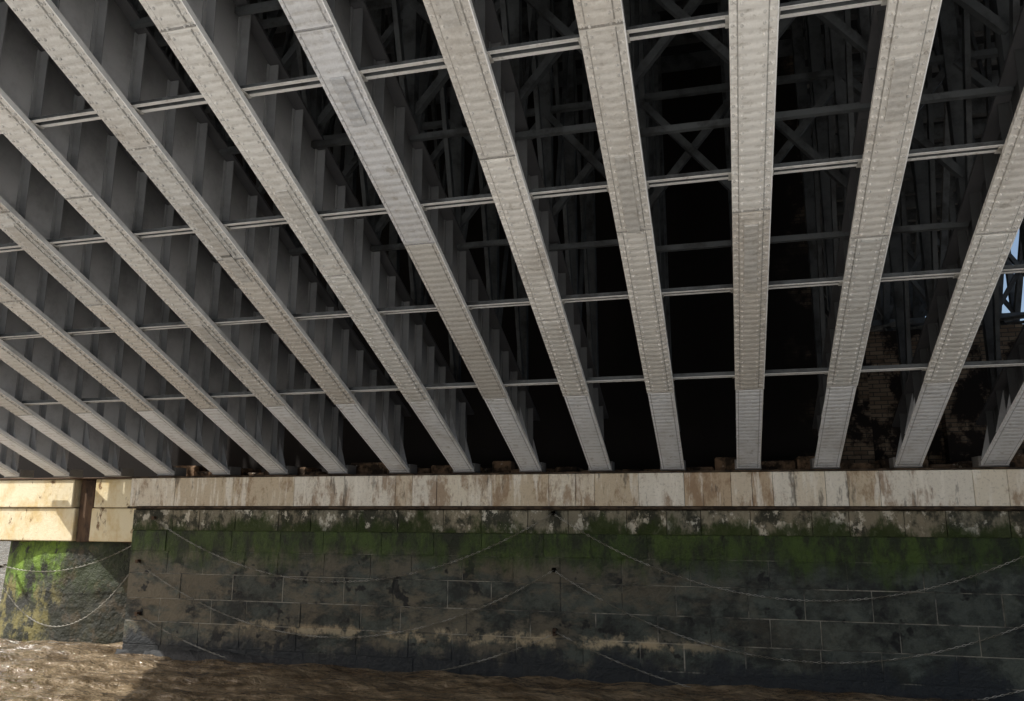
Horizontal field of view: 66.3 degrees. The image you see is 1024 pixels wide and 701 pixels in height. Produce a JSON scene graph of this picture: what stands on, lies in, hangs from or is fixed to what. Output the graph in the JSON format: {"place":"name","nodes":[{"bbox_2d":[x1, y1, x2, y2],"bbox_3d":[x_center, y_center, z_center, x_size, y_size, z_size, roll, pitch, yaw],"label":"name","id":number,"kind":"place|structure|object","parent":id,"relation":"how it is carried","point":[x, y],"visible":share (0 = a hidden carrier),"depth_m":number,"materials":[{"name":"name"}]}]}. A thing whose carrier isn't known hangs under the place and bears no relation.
{"place":"outdoors","nodes":[
{"label":"outdoors","id":0,"kind":"place"},
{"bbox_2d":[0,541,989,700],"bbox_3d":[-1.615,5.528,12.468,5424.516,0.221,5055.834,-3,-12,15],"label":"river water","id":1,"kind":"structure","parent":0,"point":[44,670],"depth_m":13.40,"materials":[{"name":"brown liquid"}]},
{"bbox_2d":[0,477,135,643],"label":"limestone pier","id":2,"kind":"structure","parent":1,"relation":"in","point":[52,524],"depth_m":18.08,"materials":[{"name":"stone"}]},
{"bbox_2d":[0,564,128,626],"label":"mooring chain","id":3,"kind":"object","parent":2,"relation":"attached to","point":[3,565],"visible":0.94,"depth_m":17.60,"materials":[{"name":"metal"}]},
{"bbox_2d":[1,546,130,571],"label":"mooring chain","id":4,"kind":"object","parent":2,"relation":"attached to","point":[72,568],"visible":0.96,"depth_m":17.66,"materials":[{"name":"metal"}]},
{"bbox_2d":[122,469,1023,700],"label":"masonry blocks","id":5,"kind":"structure","parent":1,"relation":"in","point":[824,555],"depth_m":13.99,"materials":[{"name":"stone"}]},
{"bbox_2d":[135,559,555,637],"bbox_3d":[-3.518,4.878,15.351,8.980,1.388,0.368,-3,-12,15],"label":"mooring chain","id":6,"kind":"object","parent":5,"relation":"hanging from","point":[138,561],"visible":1,"depth_m":15.06,"materials":[{"name":"metal"}]},
{"bbox_2d":[134,611,556,670],"bbox_3d":[-3.470,5.756,15.164,8.880,1.083,0.368,-3,-12,15],"label":"mooring chain","id":7,"kind":"object","parent":5,"relation":"hanging from","point":[139,613],"visible":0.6,"depth_m":14.34,"materials":[{"name":"metal"}]},
{"bbox_2d":[151,515,549,582],"bbox_3d":[-3.373,3.871,15.511,8.680,1.368,0.368,-3,-12,15],"label":"mooring chain","id":8,"kind":"object","parent":5,"relation":"hanging from","point":[153,518],"visible":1,"depth_m":15.25,"materials":[{"name":"metal"}]},
{"bbox_2d":[0,56,1023,477],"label":"brick backing","id":9,"kind":"object","parent":5,"relation":"on","point":[702,324],"visible":0.13,"depth_m":16.08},
{"bbox_2d":[114,649,991,700],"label":"rough footing","id":10,"kind":"object","parent":5,"relation":"attached to","point":[190,655],"visible":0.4,"depth_m":15.39,"materials":[{"name":"brown stone"}]},
{"bbox_2d":[127,467,1023,509],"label":"edge mouldings","id":11,"kind":"object","parent":5,"relation":"on","point":[401,507],"visible":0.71,"depth_m":14.47,"materials":[{"name":"beige stone"}]},
{"bbox_2d":[0,0,1023,477],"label":"steel arch bridge","id":12,"kind":"structure","parent":11,"relation":"on","point":[162,290],"depth_m":10.41,"materials":[{"name":"paint"}]},
{"bbox_2d":[172,453,1023,475],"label":"skewback stones","id":13,"kind":"object","parent":11,"relation":"on","point":[798,462],"visible":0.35,"depth_m":15.11,"materials":[{"name":"grey stone"}]},
{"bbox_2d":[551,511,1023,601],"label":"mooring chain","id":14,"kind":"object","parent":5,"relation":"hanging from","point":[553,513],"visible":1,"depth_m":13.07,"materials":[{"name":"metal"}]},
{"bbox_2d":[552,628,1023,699],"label":"mooring chain","id":15,"kind":"object","parent":5,"relation":"hanging from","point":[554,629],"visible":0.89,"depth_m":13.49,"materials":[{"name":"metal"}]},
{"bbox_2d":[555,571,1023,663],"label":"mooring chain","id":16,"kind":"object","parent":5,"relation":"hanging from","point":[797,660],"visible":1,"depth_m":12.84,"materials":[{"name":"metal"}]},
{"bbox_2d":[925,230,1023,320],"label":"sky","id":17,"kind":"structure","parent":0,"point":[1014,249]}
]}

